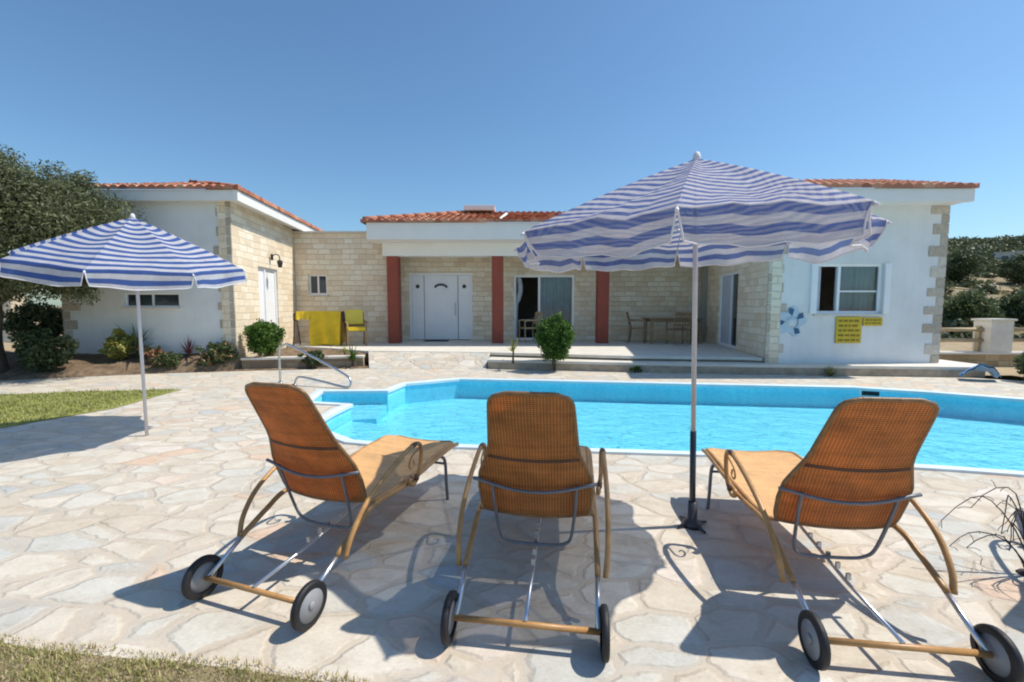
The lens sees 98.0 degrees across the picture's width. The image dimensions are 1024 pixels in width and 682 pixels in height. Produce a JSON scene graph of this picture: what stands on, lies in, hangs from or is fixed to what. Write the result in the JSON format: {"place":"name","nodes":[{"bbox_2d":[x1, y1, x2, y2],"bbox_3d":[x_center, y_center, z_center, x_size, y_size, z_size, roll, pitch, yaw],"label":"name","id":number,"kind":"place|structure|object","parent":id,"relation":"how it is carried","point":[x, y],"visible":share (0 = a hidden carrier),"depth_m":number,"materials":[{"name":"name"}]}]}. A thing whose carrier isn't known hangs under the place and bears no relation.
{"place":"outdoors","nodes":[
{"label":"outdoors","id":0,"kind":"place"},
{"bbox_2d":[0,386,179,427],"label":"lawn","id":1,"kind":"structure","parent":0,"point":[52,417],"depth_m":6.18,"materials":[{"name":"green plant"}]},
{"bbox_2d":[0,638,354,681],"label":"dry lawn","id":2,"kind":"structure","parent":0,"point":[178,678],"depth_m":1.71,"materials":[{"name":"green plant"}]},
{"bbox_2d":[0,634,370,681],"bbox_3d":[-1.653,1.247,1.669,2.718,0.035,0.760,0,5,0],"label":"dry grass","id":3,"kind":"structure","parent":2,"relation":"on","point":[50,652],"depth_m":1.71,"materials":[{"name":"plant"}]},
{"bbox_2d":[0,366,1023,681],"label":"paving","id":4,"kind":"structure","parent":0,"point":[116,524],"depth_m":2.43,"materials":[{"name":"beige stone"}]},
{"bbox_2d":[0,213,246,435],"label":"parasol","id":5,"kind":"object","parent":4,"relation":"on","point":[132,253],"visible":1,"depth_m":4.22,"materials":[{"name":"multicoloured fabric"}]},
{"bbox_2d":[234,366,367,370],"bbox_3d":[-4.641,0.603,9.889,2.782,0.039,0.205,-1,5,-9],"label":"planter base","id":6,"kind":"object","parent":4,"relation":"on","point":[341,367],"visible":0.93,"depth_m":9.89,"materials":[{"name":"beige stone"}]},
{"bbox_2d":[297,350,324,367],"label":"shrub","id":7,"kind":"object","parent":6,"relation":"on","point":[318,354],"visible":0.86,"depth_m":9.89,"materials":[{"name":"green plant"}]},
{"bbox_2d":[346,346,358,366],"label":"palm plant","id":8,"kind":"object","parent":6,"relation":"on","point":[352,355],"visible":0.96,"depth_m":10.04,"materials":[{"name":"green plant"}]},
{"bbox_2d":[278,343,351,387],"bbox_3d":[-3.512,0.426,7.794,1.717,0.741,0.149,2,5,23],"label":"handrail","id":9,"kind":"object","parent":4,"relation":"on","point":[319,360],"visible":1,"depth_m":7.79,"materials":[{"name":"metal"}]},
{"bbox_2d":[181,382,458,631],"bbox_3d":[-0.951,0.672,2.704,0.739,1.038,1.672,2,5,18],"label":"sun lounger","id":10,"kind":"object","parent":4,"relation":"on","point":[312,457],"visible":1,"depth_m":2.30,"materials":[{"name":"brown wicker"}]},
{"bbox_2d":[369,351,489,368],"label":"ramp","id":11,"kind":"structure","parent":4,"relation":"on","point":[423,360],"depth_m":10.26,"materials":[{"name":"beige stone"}]},
{"bbox_2d":[506,338,519,362],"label":"yucca","id":12,"kind":"object","parent":4,"relation":"on","point":[513,346],"visible":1,"depth_m":9.69,"materials":[{"name":"green plant"}]},
{"bbox_2d":[440,391,610,662],"bbox_3d":[0.158,0.687,2.516,0.739,1.038,1.672,1,5,8],"label":"sun lounger","id":13,"kind":"object","parent":4,"relation":"on","point":[536,462],"visible":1,"depth_m":2.07,"materials":[{"name":"wicker"}]},
{"bbox_2d":[534,311,575,370],"bbox_3d":[0.910,0.020,9.559,0.895,1.325,0.888,0,5,0],"label":"round shrub","id":14,"kind":"object","parent":4,"relation":"on","point":[555,335],"visible":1,"depth_m":9.33,"materials":[{"name":"green plant"}]},
{"bbox_2d":[630,366,642,372],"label":"weed","id":15,"kind":"object","parent":4,"relation":"on","point":[636,368],"visible":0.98,"depth_m":9.34,"materials":[{"name":"green plant"}]},
{"bbox_2d":[315,381,1023,470],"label":"pool basin","id":16,"kind":"object","parent":4,"relation":"in","point":[624,430],"visible":0.37,"depth_m":6.92,"materials":[{"name":"liquid"}]},
{"bbox_2d":[332,405,426,440],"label":"pool steps","id":17,"kind":"structure","parent":16,"relation":"on","point":[358,427],"depth_m":6.06,"materials":[{"name":"tile"}]},
{"bbox_2d":[309,377,1023,476],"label":"pool coping","id":18,"kind":"object","parent":16,"relation":"on","point":[333,412],"visible":0.68,"depth_m":7.23,"materials":[{"name":"white stone"}]},
{"bbox_2d":[321,385,1023,468],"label":"water","id":19,"kind":"structure","parent":16,"relation":"in","point":[728,415],"depth_m":6.04,"materials":[{"name":"blue liquid"}]},
{"bbox_2d":[859,390,879,395],"bbox_3d":[6.078,0.886,7.543,0.320,0.100,0.050,2,5,20],"label":"pool skimmer","id":20,"kind":"object","parent":16,"relation":"attached to","point":[866,393],"visible":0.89,"depth_m":7.54,"materials":[{"name":"black plastic"}]},
{"bbox_2d":[514,151,891,533],"bbox_3d":[1.015,0.021,2.790,2.010,2.320,2.010,0,5,0],"label":"parasol","id":21,"kind":"object","parent":4,"relation":"on","point":[696,212],"visible":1,"depth_m":2.09,"materials":[{"name":"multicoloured fabric"}]},
{"bbox_2d":[822,365,840,376],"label":"grass tuft","id":22,"kind":"object","parent":4,"relation":"on","point":[830,372],"visible":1,"depth_m":8.86,"materials":[{"name":"green plant"}]},
{"bbox_2d":[701,397,1023,681],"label":"sun lounger","id":23,"kind":"object","parent":4,"relation":"on","point":[853,469],"visible":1,"depth_m":1.96,"materials":[{"name":"wicker"}]},
{"bbox_2d":[959,363,1001,377],"bbox_3d":[8.826,0.552,8.389,0.670,0.306,0.400,2,5,20],"label":"pool float","id":24,"kind":"object","parent":4,"relation":"on","point":[992,371],"visible":1,"depth_m":8.32,"materials":[{"name":"blue plastic"}]},
{"bbox_2d":[941,480,1023,576],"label":"dry plant","id":25,"kind":"object","parent":4,"relation":"on","point":[1020,571],"visible":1,"depth_m":2.33,"materials":[{"name":"brown plant"}]},
{"bbox_2d":[1013,351,1023,378],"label":"leafy shrub","id":26,"kind":"object","parent":4,"relation":"on","point":[1019,360],"visible":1,"depth_m":8.32,"materials":[{"name":"green plant"}]},
{"bbox_2d":[0,0,1023,305],"label":"sky","id":27,"kind":"structure","parent":0,"point":[334,114],"materials":[{"name":"blue"}]},
{"bbox_2d":[2,306,1023,380],"bbox_3d":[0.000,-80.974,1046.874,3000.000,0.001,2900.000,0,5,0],"label":"ground","id":28,"kind":"structure","parent":0,"point":[964,346],"depth_m":14.82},
{"bbox_2d":[2,293,24,342],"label":"stone wall","id":29,"kind":"structure","parent":28,"relation":"on","point":[5,336],"depth_m":13.24,"materials":[{"name":"stone"}]},
{"bbox_2d":[3,300,64,348],"bbox_3d":[-10.875,-0.334,10.262,1.768,1.331,1.153,0,5,0],"label":"leafy shrub","id":30,"kind":"object","parent":28,"relation":"on","point":[26,316],"visible":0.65,"depth_m":10.06,"materials":[{"name":"green plant"}]},
{"bbox_2d":[0,352,238,380],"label":"garden bed","id":31,"kind":"object","parent":28,"relation":"on","point":[84,365],"visible":0.67,"depth_m":9.28,"materials":[{"name":"brown soil"}]},
{"bbox_2d":[11,328,79,371],"bbox_3d":[-9.205,0.193,8.777,1.126,0.911,0.769,0,5,0],"label":"leafy shrub","id":32,"kind":"object","parent":31,"relation":"on","point":[34,350],"visible":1,"depth_m":8.66,"materials":[{"name":"green plant"}]},
{"bbox_2d":[0,144,148,373],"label":"olive tree","id":33,"kind":"object","parent":31,"relation":"on","point":[35,209],"visible":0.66,"depth_m":7.93,"materials":[{"name":"green plant"}]},
{"bbox_2d":[98,328,136,360],"bbox_3d":[-8.381,0.082,9.466,0.708,0.719,0.519,0,5,0],"label":"cactus shrub","id":34,"kind":"object","parent":31,"relation":"on","point":[121,347],"visible":0.98,"depth_m":9.40,"materials":[{"name":"green plant"}]},
{"bbox_2d":[114,322,161,357],"bbox_3d":[-8.208,-0.026,9.687,1.570,0.794,1.187,0,5,0],"label":"palm plant","id":35,"kind":"object","parent":31,"relation":"on","point":[136,343],"visible":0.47,"depth_m":9.62,"materials":[{"name":"green plant"}]},
{"bbox_2d":[132,345,161,360],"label":"flowering shrub","id":36,"kind":"object","parent":31,"relation":"on","point":[149,352],"visible":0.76,"depth_m":9.50,"materials":[{"name":"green plant"}]},
{"bbox_2d":[149,351,182,367],"bbox_3d":[-7.322,0.422,9.407,0.674,0.453,0.450,0,5,0],"label":"flowering shrub","id":37,"kind":"object","parent":31,"relation":"on","point":[165,359],"visible":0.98,"depth_m":9.33,"materials":[{"name":"green plant"}]},
{"bbox_2d":[178,338,200,356],"bbox_3d":[-7.030,0.113,9.693,0.708,0.519,0.604,0,5,0],"label":"cordyline","id":38,"kind":"object","parent":31,"relation":"on","point":[188,350],"visible":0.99,"depth_m":9.70,"materials":[{"name":"red plant"}]},
{"bbox_2d":[193,340,238,366],"bbox_3d":[-6.377,0.277,9.679,0.872,0.604,0.601,0,5,0],"label":"flowering shrub","id":39,"kind":"object","parent":31,"relation":"on","point":[217,352],"visible":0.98,"depth_m":9.58,"materials":[{"name":"green plant"}]},
{"bbox_2d":[241,355,364,368],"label":"planter wall","id":40,"kind":"structure","parent":28,"relation":"on","point":[286,362],"depth_m":9.91,"materials":[{"name":"brown stone"}]},
{"bbox_2d":[61,179,979,368],"bbox_3d":[-0.475,-1.993,13.355,19.550,4.678,9.460,0,5,0],"label":"villa","id":41,"kind":"object","parent":28,"relation":"on","point":[481,282],"visible":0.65,"depth_m":11.02,"materials":[{"name":"paint"}]},
{"bbox_2d":[121,293,180,308],"bbox_3d":[-7.910,-0.878,9.786,1.280,0.345,0.150,0,4,0],"label":"window","id":42,"kind":"structure","parent":41,"relation":"in","point":[147,300],"depth_m":9.83,"materials":[{"name":"white glass"}]},
{"bbox_2d":[258,266,277,325],"bbox_3d":[-6.368,-0.881,11.573,0.055,2.020,1.150,-1,5,-6],"label":"patio door","id":43,"kind":"structure","parent":41,"relation":"in","point":[266,276],"depth_m":11.63,"materials":[{"name":"white wood"}]},
{"bbox_2d":[271,254,282,267],"bbox_3d":[-6.127,-2.093,11.607,0.302,0.352,0.130,0,5,6],"label":"wall lamp","id":44,"kind":"object","parent":41,"relation":"attached to","point":[279,262],"visible":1,"depth_m":11.58,"materials":[{"name":"black metal"}]},
{"bbox_2d":[307,275,328,295],"bbox_3d":[-5.835,-1.674,13.395,0.630,0.645,0.150,0,4,0],"label":"window","id":45,"kind":"structure","parent":41,"relation":"in","point":[317,283],"depth_m":13.44,"materials":[{"name":"white glass"}]},
{"bbox_2d":[409,273,472,339],"bbox_3d":[-2.260,-1.093,14.197,2.000,2.128,0.162,0,4,0],"label":"front door","id":46,"kind":"structure","parent":41,"relation":"in","point":[444,295],"depth_m":14.21,"materials":[{"name":"white wood"}]},
{"bbox_2d":[464,205,495,212],"bbox_3d":[-1.050,-4.239,14.612,1.000,0.320,0.600,0,5,0],"label":"roof tank","id":47,"kind":"object","parent":41,"relation":"on","point":[481,208],"visible":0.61,"depth_m":14.31,"materials":[{"name":"grey metal"}]},
{"bbox_2d":[514,275,573,339],"bbox_3d":[1.020,-1.074,14.335,1.920,2.068,0.261,0,4,0],"label":"sliding door","id":48,"kind":"structure","parent":41,"relation":"in","point":[555,292],"depth_m":14.36,"materials":[{"name":"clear glass"}]},
{"bbox_2d":[719,271,738,348],"bbox_3d":[5.793,-0.829,11.859,0.055,1.968,1.570,1,5,9],"label":"patio door","id":49,"kind":"structure","parent":41,"relation":"in","point":[729,281],"depth_m":11.93,"materials":[{"name":"white glass"}]},
{"bbox_2d":[780,306,806,336],"bbox_3d":[5.814,-0.405,9.247,0.618,0.630,0.029,0,5,0],"label":"wall decoration","id":50,"kind":"object","parent":41,"relation":"attached to","point":[792,320],"depth_m":9.24,"materials":[{"name":"blue paint"}]},
{"bbox_2d":[835,317,861,342],"bbox_3d":[7.000,-0.229,9.256,0.530,0.545,0.029,0,5,0],"label":"notice board","id":51,"kind":"object","parent":41,"relation":"attached to","point":[848,329],"visible":1,"depth_m":9.24,"materials":[{"name":"yellow plastic"}]},
{"bbox_2d":[809,263,891,315],"bbox_3d":[6.985,-1.067,9.315,1.630,1.075,0.310,0,4,0],"label":"window","id":52,"kind":"structure","parent":41,"relation":"in","point":[853,284],"depth_m":9.30,"materials":[{"name":"white glass"}]},
{"bbox_2d":[862,318,882,325],"bbox_3d":[7.490,-0.401,9.242,0.400,0.170,0.029,0,5,0],"label":"notice board","id":53,"kind":"object","parent":41,"relation":"attached to","point":[872,321],"visible":1,"depth_m":9.23,"materials":[{"name":"yellow plastic"}]},
{"bbox_2d":[364,353,760,362],"bbox_3d":[-0.050,0.344,11.874,12.500,0.250,4.980,0,5,0],"label":"terrace base","id":54,"kind":"object","parent":28,"relation":"on","point":[366,358],"visible":0.12,"depth_m":9.84,"materials":[{"name":"beige stone"}]},
{"bbox_2d":[286,340,761,360],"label":"terrace","id":55,"kind":"structure","parent":54,"relation":"on","point":[656,349],"depth_m":11.44,"materials":[{"name":"beige stone"}]},
{"bbox_2d":[253,347,365,356],"bbox_3d":[-4.850,0.280,11.186,2.800,0.095,2.540,0,5,0],"label":"garden bed","id":56,"kind":"object","parent":55,"relation":"on","point":[290,351],"visible":0.52,"depth_m":11.14,"materials":[{"name":"brown soil"}]},
{"bbox_2d":[240,318,286,356],"bbox_3d":[-5.624,-0.038,10.012,0.871,0.972,0.811,0,5,0],"label":"round shrub","id":57,"kind":"object","parent":56,"relation":"on","point":[264,337],"visible":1,"depth_m":9.86,"materials":[{"name":"green plant"}]},
{"bbox_2d":[293,311,344,345],"bbox_3d":[-5.340,-0.360,12.416,1.410,0.954,0.508,0,5,0],"label":"drying rack","id":58,"kind":"object","parent":55,"relation":"on","point":[327,327],"visible":0.98,"depth_m":12.28,"materials":[{"name":"fabric"}]},
{"bbox_2d":[344,309,367,346],"bbox_3d":[-4.318,-0.372,12.298,0.564,0.992,0.612,-2,5,-25],"label":"garden chair","id":59,"kind":"object","parent":55,"relation":"on","point":[354,321],"visible":1,"depth_m":12.31,"materials":[{"name":"yellow wood"}]},
{"bbox_2d":[518,312,542,342],"bbox_3d":[0.561,-0.433,13.573,0.612,0.914,0.564,-2,5,-20],"label":"garden chair","id":60,"kind":"object","parent":55,"relation":"on","point":[538,314],"visible":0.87,"depth_m":13.55,"materials":[{"name":"beige wood"}]},
{"bbox_2d":[625,312,647,342],"bbox_3d":[3.709,-0.409,13.274,0.612,0.914,0.564,2,5,20],"label":"garden chair","id":61,"kind":"object","parent":55,"relation":"on","point":[629,320],"visible":0.99,"depth_m":13.11,"materials":[{"name":"brown wood"}]},
{"bbox_2d":[641,318,704,343],"bbox_3d":[4.750,-0.317,13.216,1.600,0.735,0.830,0,5,0],"label":"garden table","id":62,"kind":"object","parent":55,"relation":"on","point":[653,320],"visible":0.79,"depth_m":12.85,"materials":[{"name":"brown wood"}]},
{"bbox_2d":[666,312,691,344],"bbox_3d":[4.754,-0.362,12.668,0.564,0.914,0.612,0,5,-5],"label":"garden chair","id":63,"kind":"object","parent":55,"relation":"on","point":[681,314],"visible":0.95,"depth_m":12.45,"materials":[{"name":"brown wood"}]},
{"bbox_2d":[488,362,984,378],"bbox_3d":[4.535,0.584,9.597,10.172,0.170,1.297,0,5,3],"label":"step base","id":64,"kind":"object","parent":28,"relation":"on","point":[757,370],"visible":0.47,"depth_m":9.12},
{"bbox_2d":[488,357,977,369],"bbox_3d":[4.535,0.471,9.588,10.172,0.054,1.297,0,5,3],"label":"step","id":65,"kind":"object","parent":64,"relation":"on","point":[947,365],"visible":0.77,"depth_m":9.27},
{"bbox_2d":[938,351,1022,366],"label":"boundary wall","id":66,"kind":"structure","parent":28,"relation":"on","point":[999,359],"depth_m":10.34,"materials":[{"name":"beige concrete"}]},
{"bbox_2d":[940,326,984,351],"bbox_3d":[10.520,-0.052,10.496,1.140,0.603,0.165,0,5,0],"label":"rail fence","id":67,"kind":"object","parent":66,"relation":"on","point":[977,339],"visible":0.6,"depth_m":10.42,"materials":[{"name":"beige wood"}]},
{"bbox_2d":[971,318,1017,351],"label":"fence pillar","id":68,"kind":"structure","parent":66,"relation":"on","point":[997,335],"depth_m":10.29,"materials":[{"name":"white paint"}]},
{"bbox_2d":[1013,328,1023,341],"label":"rail fence","id":69,"kind":"object","parent":66,"relation":"on","point":[1018,339],"depth_m":10.42,"materials":[{"name":"beige wood"}]},
{"bbox_2d":[941,276,1023,380],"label":"hill","id":70,"kind":"structure","parent":0,"point":[1006,285],"depth_m":32.68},
{"bbox_2d":[945,246,997,282],"bbox_3d":[38.168,-6.324,37.714,4.177,3.329,3.119,-2,5,-20],"label":"hillside tree","id":71,"kind":"object","parent":70,"relation":"on","point":[963,262],"visible":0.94,"depth_m":37.12,"materials":[{"name":"green plant"}]},
{"bbox_2d":[941,290,1005,322],"bbox_3d":[21.503,-1.415,20.956,2.760,2.070,2.238,0,5,0],"label":"hillside tree","id":72,"kind":"object","parent":70,"relation":"on","point":[975,304],"visible":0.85,"depth_m":20.59,"materials":[{"name":"green plant"}]},
{"bbox_2d":[940,234,1023,337],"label":"hillside scrub","id":73,"kind":"object","parent":70,"relation":"on","point":[988,246],"visible":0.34,"depth_m":41.50,"materials":[{"name":"green plant"}]},
{"bbox_2d":[945,274,1023,379],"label":"dry scrub","id":74,"kind":"object","parent":70,"relation":"on","point":[1004,292],"visible":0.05,"depth_m":32.59,"materials":[{"name":"plant"}]},
{"bbox_2d":[991,253,1023,284],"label":"hillside tree","id":75,"kind":"object","parent":70,"relation":"on","point":[1015,272],"visible":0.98,"depth_m":37.97,"materials":[{"name":"green plant"}]},
{"bbox_2d":[991,251,1023,260],"bbox_3d":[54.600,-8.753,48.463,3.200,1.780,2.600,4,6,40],"label":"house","id":76,"kind":"structure","parent":70,"relation":"on","point":[1004,256],"depth_m":47.96,"materials":[{"name":"white paint"}]},
{"bbox_2d":[995,289,1023,325],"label":"hillside tree","id":77,"kind":"object","parent":70,"relation":"on","point":[1012,306],"visible":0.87,"depth_m":21.20,"materials":[{"name":"green plant"}]},
{"bbox_2d":[947,286,1021,290],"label":"track","id":78,"kind":"structure","parent":0,"point":[968,288],"depth_m":34.62,"materials":[{"name":"beige soil"}]}
]}

